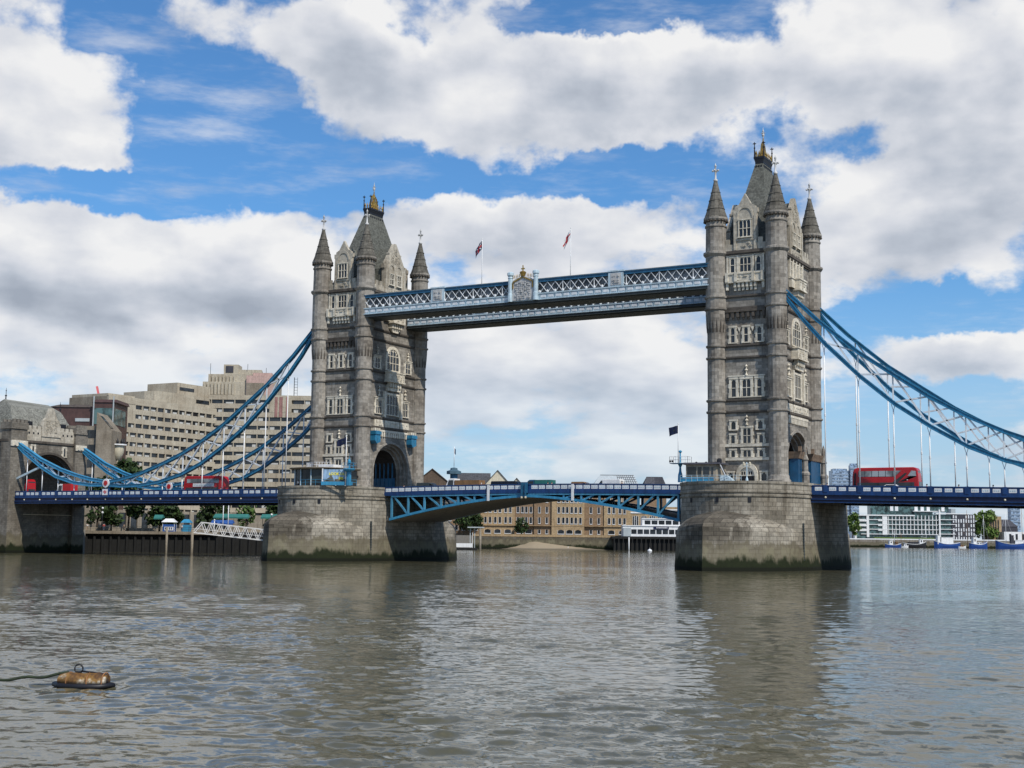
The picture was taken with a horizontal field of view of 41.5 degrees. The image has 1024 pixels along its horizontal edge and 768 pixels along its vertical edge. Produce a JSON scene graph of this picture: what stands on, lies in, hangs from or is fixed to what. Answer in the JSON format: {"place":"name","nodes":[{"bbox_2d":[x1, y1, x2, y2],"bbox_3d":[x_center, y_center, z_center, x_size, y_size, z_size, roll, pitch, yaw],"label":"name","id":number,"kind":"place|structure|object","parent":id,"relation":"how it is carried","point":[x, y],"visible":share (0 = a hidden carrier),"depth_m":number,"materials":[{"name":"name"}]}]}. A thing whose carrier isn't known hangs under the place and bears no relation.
{"place":"outdoors","nodes":[
{"label":"outdoors","id":0,"kind":"place"},
{"bbox_2d":[24,479,35,490],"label":"double decker bus","id":1,"kind":"object","parent":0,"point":[31,484],"visible":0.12,"depth_m":311.43,"materials":[{"name":"red metal"}]},
{"bbox_2d":[193,522,262,540],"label":"access gangway","id":2,"kind":"object","parent":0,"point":[224,535],"visible":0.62,"depth_m":319.99,"materials":[{"name":"white paint"}]},
{"bbox_2d":[83,530,598,551],"bbox_3d":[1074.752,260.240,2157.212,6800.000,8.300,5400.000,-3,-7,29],"label":"river bank","id":3,"kind":"structure","parent":0,"point":[462,538],"depth_m":525.13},
{"bbox_2d":[0,388,87,552],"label":"abutment tower","id":4,"kind":"structure","parent":3,"relation":"on","point":[49,433],"depth_m":311.76,"materials":[{"name":"stone"}]},
{"bbox_2d":[50,396,129,509],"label":"office block","id":5,"kind":"structure","parent":3,"relation":"on","point":[115,411],"depth_m":378.16,"materials":[{"name":"grey concrete"}]},
{"bbox_2d":[84,475,114,526],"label":"broadleaf tree","id":6,"kind":"object","parent":3,"relation":"on","point":[91,515],"visible":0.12,"depth_m":348.63,"materials":[{"name":"green plant"}]},
{"bbox_2d":[84,412,121,527],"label":"block","id":7,"kind":"structure","parent":3,"relation":"on","point":[104,434],"depth_m":366.20,"materials":[{"name":"concrete"}]},
{"bbox_2d":[98,506,124,530],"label":"broadleaf tree","id":8,"kind":"object","parent":3,"relation":"on","point":[110,517],"visible":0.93,"depth_m":341.01,"materials":[{"name":"green plant"}]},
{"bbox_2d":[113,437,126,525],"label":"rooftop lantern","id":9,"kind":"object","parent":3,"relation":"on","point":[119,450],"visible":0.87,"depth_m":369.78,"materials":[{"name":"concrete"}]},
{"bbox_2d":[111,457,145,530],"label":"broadleaf tree","id":10,"kind":"object","parent":3,"relation":"on","point":[131,467],"visible":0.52,"depth_m":349.29,"materials":[{"name":"green plant"}]},
{"bbox_2d":[144,506,166,530],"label":"broadleaf tree","id":11,"kind":"object","parent":3,"relation":"on","point":[156,510],"visible":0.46,"depth_m":348.45,"materials":[{"name":"green plant"}]},
{"bbox_2d":[84,527,261,532],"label":"quay wall","id":12,"kind":"structure","parent":3,"relation":"on","point":[138,529],"depth_m":355.65,"materials":[{"name":"concrete"}]},
{"bbox_2d":[162,506,185,524],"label":"broadleaf tree","id":13,"kind":"object","parent":3,"relation":"on","point":[176,514],"visible":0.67,"depth_m":344.44,"materials":[{"name":"green plant"}]},
{"bbox_2d":[69,364,310,529],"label":"riverside hotel","id":14,"kind":"structure","parent":3,"relation":"on","point":[165,421],"depth_m":426.08,"materials":[{"name":"concrete"}]},
{"bbox_2d":[123,442,309,514],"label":"window","id":15,"kind":"structure","parent":14,"relation":"in","point":[131,453],"depth_m":426.40,"materials":[{"name":"black glass"}]},
{"bbox_2d":[195,505,229,531],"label":"broadleaf tree","id":16,"kind":"object","parent":3,"relation":"on","point":[207,513],"visible":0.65,"depth_m":346.05,"materials":[{"name":"green plant"}]},
{"bbox_2d":[235,505,256,531],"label":"broadleaf tree","id":17,"kind":"object","parent":3,"relation":"on","point":[249,509],"visible":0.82,"depth_m":346.13,"materials":[{"name":"green plant"}]},
{"bbox_2d":[263,505,277,525],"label":"broadleaf tree","id":18,"kind":"object","parent":3,"relation":"on","point":[271,509],"visible":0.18,"depth_m":345.35,"materials":[{"name":"green plant"}]},
{"bbox_2d":[424,468,447,485],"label":"gabled house","id":19,"kind":"structure","parent":3,"relation":"on","point":[432,475],"depth_m":652.94,"materials":[{"name":"brick"}]},
{"bbox_2d":[447,447,460,478],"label":"roof cupola","id":20,"kind":"object","parent":19,"relation":"on","point":[453,472],"visible":0.86,"depth_m":655.38,"materials":[{"name":"teal paint"}]},
{"bbox_2d":[453,515,474,534],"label":"broadleaf tree","id":21,"kind":"object","parent":3,"relation":"on","point":[464,523],"visible":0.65,"depth_m":543.13,"materials":[{"name":"green plant"}]},
{"bbox_2d":[458,473,490,514],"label":"gabled house","id":22,"kind":"structure","parent":3,"relation":"on","point":[475,476],"depth_m":662.42,"materials":[{"name":"grey brick"}]},
{"bbox_2d":[468,514,483,530],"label":"broadleaf tree","id":23,"kind":"object","parent":3,"relation":"on","point":[476,521],"visible":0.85,"depth_m":546.65,"materials":[{"name":"green plant"}]},
{"bbox_2d":[485,470,506,483],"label":"gabled house","id":24,"kind":"structure","parent":3,"relation":"on","point":[497,475],"depth_m":655.51,"materials":[{"name":"beige paint"}]},
{"bbox_2d":[513,517,528,533],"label":"broadleaf tree","id":25,"kind":"object","parent":3,"relation":"on","point":[519,527],"visible":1,"depth_m":555.31,"materials":[{"name":"green plant"}]},
{"bbox_2d":[473,534,619,549],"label":"river wall","id":26,"kind":"structure","parent":3,"relation":"on","point":[503,541],"depth_m":545.89,"materials":[{"name":"stone"}]},
{"bbox_2d":[481,498,630,535],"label":"brick warehouse","id":27,"kind":"structure","parent":3,"relation":"on","point":[564,518],"depth_m":562.59,"materials":[{"name":"brown brick"}]},
{"bbox_2d":[594,475,637,503],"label":"rooftop glasshouse","id":28,"kind":"structure","parent":3,"relation":"on","point":[629,479],"depth_m":667.43,"materials":[{"name":"white glass"}]},
{"bbox_2d":[611,518,680,550],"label":"pier house","id":29,"kind":"structure","parent":3,"relation":"on","point":[655,534],"depth_m":537.02,"materials":[{"name":"white paint"}]},
{"bbox_2d":[641,477,665,506],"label":"rooftop glasshouse","id":30,"kind":"structure","parent":3,"relation":"on","point":[653,480],"depth_m":665.17,"materials":[{"name":"glass"}]},
{"bbox_2d":[829,469,849,536],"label":"tower block","id":31,"kind":"structure","parent":3,"relation":"on","point":[838,476],"depth_m":1800.75,"materials":[{"name":"blue glass"}]},
{"bbox_2d":[848,463,858,514],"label":"tower block","id":32,"kind":"structure","parent":3,"relation":"on","point":[852,467],"depth_m":1798.14,"materials":[{"name":"blue glass"}]},
{"bbox_2d":[847,511,861,537],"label":"broadleaf tree","id":33,"kind":"object","parent":3,"relation":"on","point":[854,527],"visible":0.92,"depth_m":1092.67,"materials":[{"name":"green plant"}]},
{"bbox_2d":[850,506,974,540],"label":"apartment block","id":34,"kind":"structure","parent":3,"relation":"on","point":[883,522],"depth_m":1101.41,"materials":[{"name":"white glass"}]},
{"bbox_2d":[850,538,1009,548],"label":"wharf wall","id":35,"kind":"structure","parent":3,"relation":"on","point":[871,542],"depth_m":1058.51,"materials":[{"name":"grey concrete"}]},
{"bbox_2d":[972,509,999,539],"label":"broadleaf tree","id":36,"kind":"object","parent":3,"relation":"on","point":[989,515],"visible":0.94,"depth_m":1098.90,"materials":[{"name":"green plant"}]},
{"bbox_2d":[984,516,1001,539],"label":"brick flats","id":37,"kind":"structure","parent":3,"relation":"on","point":[996,524],"depth_m":1104.91,"materials":[{"name":"brown brick"}]},
{"bbox_2d":[982,519,1017,539],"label":"dark shed","id":38,"kind":"structure","parent":3,"relation":"on","point":[1012,526],"depth_m":1125.71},
{"bbox_2d":[1000,532,1023,541],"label":"white boathouse","id":39,"kind":"object","parent":3,"relation":"on","point":[1017,536],"visible":0.7,"depth_m":1094.21,"materials":[{"name":"paint"}]},
{"bbox_2d":[1008,508,1020,531],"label":"tower block","id":40,"kind":"structure","parent":3,"relation":"on","point":[1014,516],"depth_m":1599.37,"materials":[{"name":"blue glass"}]},
{"bbox_2d":[448,500,479,534],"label":"terrace house","id":41,"kind":"structure","parent":0,"point":[460,532],"depth_m":551.97,"materials":[{"name":"brown brick"}]},
{"bbox_2d":[0,547,1023,767],"bbox_3d":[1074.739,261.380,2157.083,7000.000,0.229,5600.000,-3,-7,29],"label":"river water","id":42,"kind":"structure","parent":0,"point":[878,657],"depth_m":51.65,"materials":[{"name":"grey liquid"}]},
{"bbox_2d":[52,664,115,689],"bbox_3d":[-13.235,9.077,41.788,2.042,0.817,0.948,0,-6,2],"label":"mooring drum","id":43,"kind":"object","parent":42,"relation":"on","point":[87,680],"visible":0.92,"depth_m":41.52,"materials":[{"name":"metal"}]},
{"bbox_2d":[0,671,68,681],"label":"mooring rope","id":44,"kind":"object","parent":43,"relation":"attached to","point":[32,677],"visible":1,"depth_m":41.90,"materials":[{"name":"black fabric"}]},
{"bbox_2d":[85,526,262,553],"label":"landing stage","id":45,"kind":"object","parent":42,"relation":"in","point":[136,541],"visible":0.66,"depth_m":330.61,"materials":[{"name":"concrete"}]},
{"bbox_2d":[162,519,176,531],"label":"market kiosk","id":46,"kind":"object","parent":45,"relation":"on","point":[172,527],"visible":0.82,"depth_m":334.68,"materials":[{"name":"blue fabric"}]},
{"bbox_2d":[213,514,249,529],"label":"terrace awning","id":47,"kind":"object","parent":45,"relation":"on","point":[241,516],"visible":0.75,"depth_m":340.20,"materials":[{"name":"green fabric"}]},
{"bbox_2d":[190,530,193,553],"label":"mooring pile","id":48,"kind":"object","parent":42,"relation":"in","point":[192,538],"visible":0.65,"depth_m":319.38,"materials":[{"name":"wood"}]},
{"bbox_2d":[261,485,456,561],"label":"bridge pier","id":49,"kind":"structure","parent":42,"relation":"in","point":[319,523],"depth_m":249.07,"materials":[{"name":"stone"}]},
{"bbox_2d":[14,489,277,505],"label":"side span","id":50,"kind":"object","parent":49,"relation":"attached to","point":[195,497],"visible":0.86,"depth_m":286.02,"materials":[{"name":"metal"}]},
{"bbox_2d":[58,484,77,490],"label":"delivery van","id":51,"kind":"object","parent":50,"relation":"on","point":[65,487],"visible":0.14,"depth_m":302.48,"materials":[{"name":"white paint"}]},
{"bbox_2d":[184,476,228,489],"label":"double decker bus","id":52,"kind":"object","parent":50,"relation":"on","point":[194,482],"visible":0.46,"depth_m":283.92,"materials":[{"name":"red metal"}]},
{"bbox_2d":[289,456,361,485],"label":"lookout cabin","id":53,"kind":"object","parent":49,"relation":"on","point":[327,474],"visible":1,"depth_m":250.00,"materials":[{"name":"blue metal"}]},
{"bbox_2d":[309,183,429,486],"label":"bridge tower","id":54,"kind":"structure","parent":49,"relation":"on","point":[367,381],"depth_m":264.79,"materials":[{"name":"grey stone"}]},
{"bbox_2d":[17,331,311,490],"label":"suspension chain","id":55,"kind":"object","parent":54,"relation":"hanging from","point":[30,454],"visible":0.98,"depth_m":277.60,"materials":[{"name":"blue paint"}]},
{"bbox_2d":[82,405,310,490],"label":"suspension chain","id":56,"kind":"object","parent":54,"relation":"hanging from","point":[92,457],"visible":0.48,"depth_m":296.38,"materials":[{"name":"blue paint"}]},
{"bbox_2d":[326,397,334,414],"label":"window","id":57,"kind":"structure","parent":54,"relation":"in","point":[330,400],"depth_m":262.95,"materials":[{"name":"stone"}]},
{"bbox_2d":[334,397,344,414],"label":"window","id":58,"kind":"structure","parent":54,"relation":"in","point":[339,403],"depth_m":261.87,"materials":[{"name":"stone"}]},
{"bbox_2d":[337,294,346,307],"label":"window","id":59,"kind":"structure","parent":54,"relation":"in","point":[342,298],"depth_m":264.31,"materials":[{"name":"stone"}]},
{"bbox_2d":[337,262,347,278],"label":"gable window","id":60,"kind":"structure","parent":54,"relation":"in","point":[342,267],"depth_m":264.69,"materials":[{"name":"stone"}]},
{"bbox_2d":[345,396,353,413],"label":"window","id":61,"kind":"structure","parent":54,"relation":"in","point":[349,403],"depth_m":260.78,"materials":[{"name":"stone"}]},
{"bbox_2d":[373,354,381,369],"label":"window","id":62,"kind":"structure","parent":54,"relation":"in","point":[377,359],"depth_m":263.98,"materials":[{"name":"glass"}]},
{"bbox_2d":[374,396,382,414],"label":"window","id":63,"kind":"structure","parent":54,"relation":"in","point":[378,404],"depth_m":263.79,"materials":[{"name":"stone"}]},
{"bbox_2d":[385,347,399,372],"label":"window","id":64,"kind":"structure","parent":54,"relation":"in","point":[392,359],"depth_m":268.83,"materials":[{"name":"stone"}]},
{"bbox_2d":[386,393,399,416],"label":"window","id":65,"kind":"structure","parent":54,"relation":"in","point":[392,400],"depth_m":268.08,"materials":[{"name":"glass"}]},
{"bbox_2d":[363,263,708,321],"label":"walkway","id":66,"kind":"structure","parent":54,"relation":"attached to","point":[523,292],"depth_m":241.75,"materials":[{"name":"metal"}]},
{"bbox_2d":[407,295,705,331],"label":"walkway","id":67,"kind":"structure","parent":54,"relation":"attached to","point":[672,305],"depth_m":257.42,"materials":[{"name":"metal"}]},
{"bbox_2d":[384,482,570,521],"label":"bascule leaf","id":68,"kind":"object","parent":49,"relation":"attached to","point":[483,498],"visible":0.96,"depth_m":251.08,"materials":[{"name":"metal"}]},
{"bbox_2d":[446,478,484,484],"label":"flatbed lorry","id":69,"kind":"object","parent":68,"relation":"on","point":[453,481],"visible":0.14,"depth_m":251.73,"materials":[{"name":"white paint"}]},
{"bbox_2d":[456,527,483,549],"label":"floating jetty","id":70,"kind":"object","parent":42,"relation":"on","point":[470,544],"visible":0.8,"depth_m":482.86,"materials":[{"name":"white paint"}]},
{"bbox_2d":[674,481,851,571],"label":"bridge pier","id":71,"kind":"structure","parent":42,"relation":"in","point":[750,526],"depth_m":208.35,"materials":[{"name":"stone"}]},
{"bbox_2d":[526,483,680,521],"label":"bascule leaf","id":72,"kind":"object","parent":71,"relation":"attached to","point":[581,492],"visible":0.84,"depth_m":233.91,"materials":[{"name":"metal"}]},
{"bbox_2d":[669,450,691,481],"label":"signal mast","id":73,"kind":"object","parent":71,"relation":"on","point":[671,460],"visible":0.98,"depth_m":216.89,"materials":[{"name":"metal"}]},
{"bbox_2d":[680,462,730,481],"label":"control cabin","id":74,"kind":"object","parent":71,"relation":"on","point":[703,471],"visible":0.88,"depth_m":214.12,"materials":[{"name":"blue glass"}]},
{"bbox_2d":[687,467,712,475],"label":"window","id":75,"kind":"structure","parent":74,"relation":"in","point":[690,470],"depth_m":214.46,"materials":[{"name":"grey glass"}]},
{"bbox_2d":[717,458,734,480],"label":"loading crane","id":76,"kind":"object","parent":71,"relation":"on","point":[723,477],"visible":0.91,"depth_m":212.77,"materials":[{"name":"white metal"}]},
{"bbox_2d":[703,130,822,481],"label":"bridge tower","id":77,"kind":"structure","parent":71,"relation":"on","point":[761,254],"depth_m":223.90,"materials":[{"name":"grey stone"}]},
{"bbox_2d":[728,326,737,343],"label":"window","id":78,"kind":"structure","parent":77,"relation":"in","point":[733,332],"depth_m":224.20,"materials":[{"name":"stone"}]},
{"bbox_2d":[728,377,738,397],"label":"window","id":79,"kind":"structure","parent":77,"relation":"in","point":[733,385],"depth_m":223.17,"materials":[{"name":"stone"}]},
{"bbox_2d":[728,419,738,430],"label":"window","id":80,"kind":"structure","parent":77,"relation":"in","point":[733,424],"depth_m":222.46,"materials":[{"name":"stone"}]},
{"bbox_2d":[737,218,751,237],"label":"gable window","id":81,"kind":"structure","parent":77,"relation":"in","point":[744,225],"depth_m":224.92,"materials":[{"name":"stone"}]},
{"bbox_2d":[738,255,751,272],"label":"window","id":82,"kind":"structure","parent":77,"relation":"in","point":[745,262],"depth_m":224.42,"materials":[{"name":"stone"}]},
{"bbox_2d":[741,325,750,342],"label":"window","id":83,"kind":"structure","parent":77,"relation":"in","point":[746,331],"depth_m":223.11,"materials":[{"name":"stone"}]},
{"bbox_2d":[739,376,753,397],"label":"window","id":84,"kind":"structure","parent":77,"relation":"in","point":[746,385],"depth_m":222.08,"materials":[{"name":"stone"}]},
{"bbox_2d":[740,426,753,443],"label":"window","id":85,"kind":"structure","parent":77,"relation":"in","point":[746,433],"depth_m":221.21,"materials":[{"name":"stone"}]},
{"bbox_2d":[740,448,753,457],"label":"window","id":86,"kind":"structure","parent":77,"relation":"in","point":[745,452],"depth_m":220.84,"materials":[{"name":"stone"}]},
{"bbox_2d":[736,463,757,480],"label":"doorway","id":87,"kind":"structure","parent":77,"relation":"in","point":[752,471],"depth_m":220.43,"materials":[{"name":"stone"}]},
{"bbox_2d":[754,254,761,270],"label":"window","id":88,"kind":"structure","parent":77,"relation":"in","point":[758,258],"depth_m":223.33,"materials":[{"name":"glass"}]},
{"bbox_2d":[754,376,764,396],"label":"window","id":89,"kind":"structure","parent":77,"relation":"in","point":[759,384],"depth_m":221.05,"materials":[{"name":"stone"}]},
{"bbox_2d":[754,324,764,341],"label":"window","id":90,"kind":"structure","parent":77,"relation":"in","point":[759,331],"depth_m":221.97,"materials":[{"name":"stone"}]},
{"bbox_2d":[755,418,765,429],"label":"window","id":91,"kind":"structure","parent":77,"relation":"in","point":[760,423],"depth_m":220.24,"materials":[{"name":"stone"}]},
{"bbox_2d":[791,318,801,347],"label":"window","id":92,"kind":"structure","parent":77,"relation":"in","point":[796,329],"depth_m":228.91,"materials":[{"name":"stone"}]},
{"bbox_2d":[795,373,802,400],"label":"window","id":93,"kind":"structure","parent":77,"relation":"in","point":[798,377],"depth_m":228.79,"materials":[{"name":"stone"}]},
{"bbox_2d":[786,289,1023,486],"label":"suspension chain","id":94,"kind":"object","parent":77,"relation":"hanging from","point":[887,397],"visible":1,"depth_m":209.72,"materials":[{"name":"blue paint"}]},
{"bbox_2d":[820,308,1023,486],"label":"suspension chain","id":95,"kind":"object","parent":77,"relation":"hanging from","point":[861,346],"visible":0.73,"depth_m":228.28,"materials":[{"name":"blue paint"}]},
{"bbox_2d":[788,442,809,482],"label":"gate kiosk","id":96,"kind":"object","parent":71,"relation":"on","point":[798,465],"visible":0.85,"depth_m":218.79,"materials":[{"name":"stone"}]},
{"bbox_2d":[807,446,827,484],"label":"gate kiosk","id":97,"kind":"object","parent":71,"relation":"on","point":[816,471],"visible":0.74,"depth_m":226.98,"materials":[{"name":"stone"}]},
{"bbox_2d":[811,485,1023,508],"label":"side span","id":98,"kind":"object","parent":71,"relation":"attached to","point":[947,496],"visible":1,"depth_m":207.60,"materials":[{"name":"metal"}]},
{"bbox_2d":[852,467,921,485],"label":"double decker bus","id":99,"kind":"object","parent":98,"relation":"on","point":[905,476],"visible":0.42,"depth_m":215.21,"materials":[{"name":"red metal"}]},
{"bbox_2d":[896,525,932,547],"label":"moored barge","id":100,"kind":"object","parent":42,"relation":"on","point":[921,544],"visible":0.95,"depth_m":1031.67,"materials":[{"name":"white paint"}]},
{"bbox_2d":[934,535,959,547],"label":"moored barge","id":101,"kind":"object","parent":42,"relation":"on","point":[943,542],"visible":0.95,"depth_m":1031.29,"materials":[{"name":"white paint"}]},
{"bbox_2d":[962,510,987,548],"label":"moored barge","id":102,"kind":"object","parent":42,"relation":"on","point":[974,544],"visible":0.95,"depth_m":1030.00,"materials":[{"name":"white paint"}]},
{"bbox_2d":[995,509,1023,548],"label":"moored barge","id":103,"kind":"object","parent":42,"relation":"on","point":[1015,544],"visible":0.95,"depth_m":1025.74,"materials":[{"name":"white paint"}]},
{"bbox_2d":[0,0,1023,539],"label":"sky","id":104,"kind":"structure","parent":0,"point":[171,171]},
{"bbox_2d":[504,542,601,549],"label":"foreshore","id":105,"kind":"structure","parent":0,"point":[536,546],"depth_m":534.82,"materials":[{"name":"beige sand"}]},
{"bbox_2d":[631,507,676,524],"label":"arched building","id":106,"kind":"structure","parent":0,"point":[635,518],"depth_m":563.18,"materials":[{"name":"brick"}]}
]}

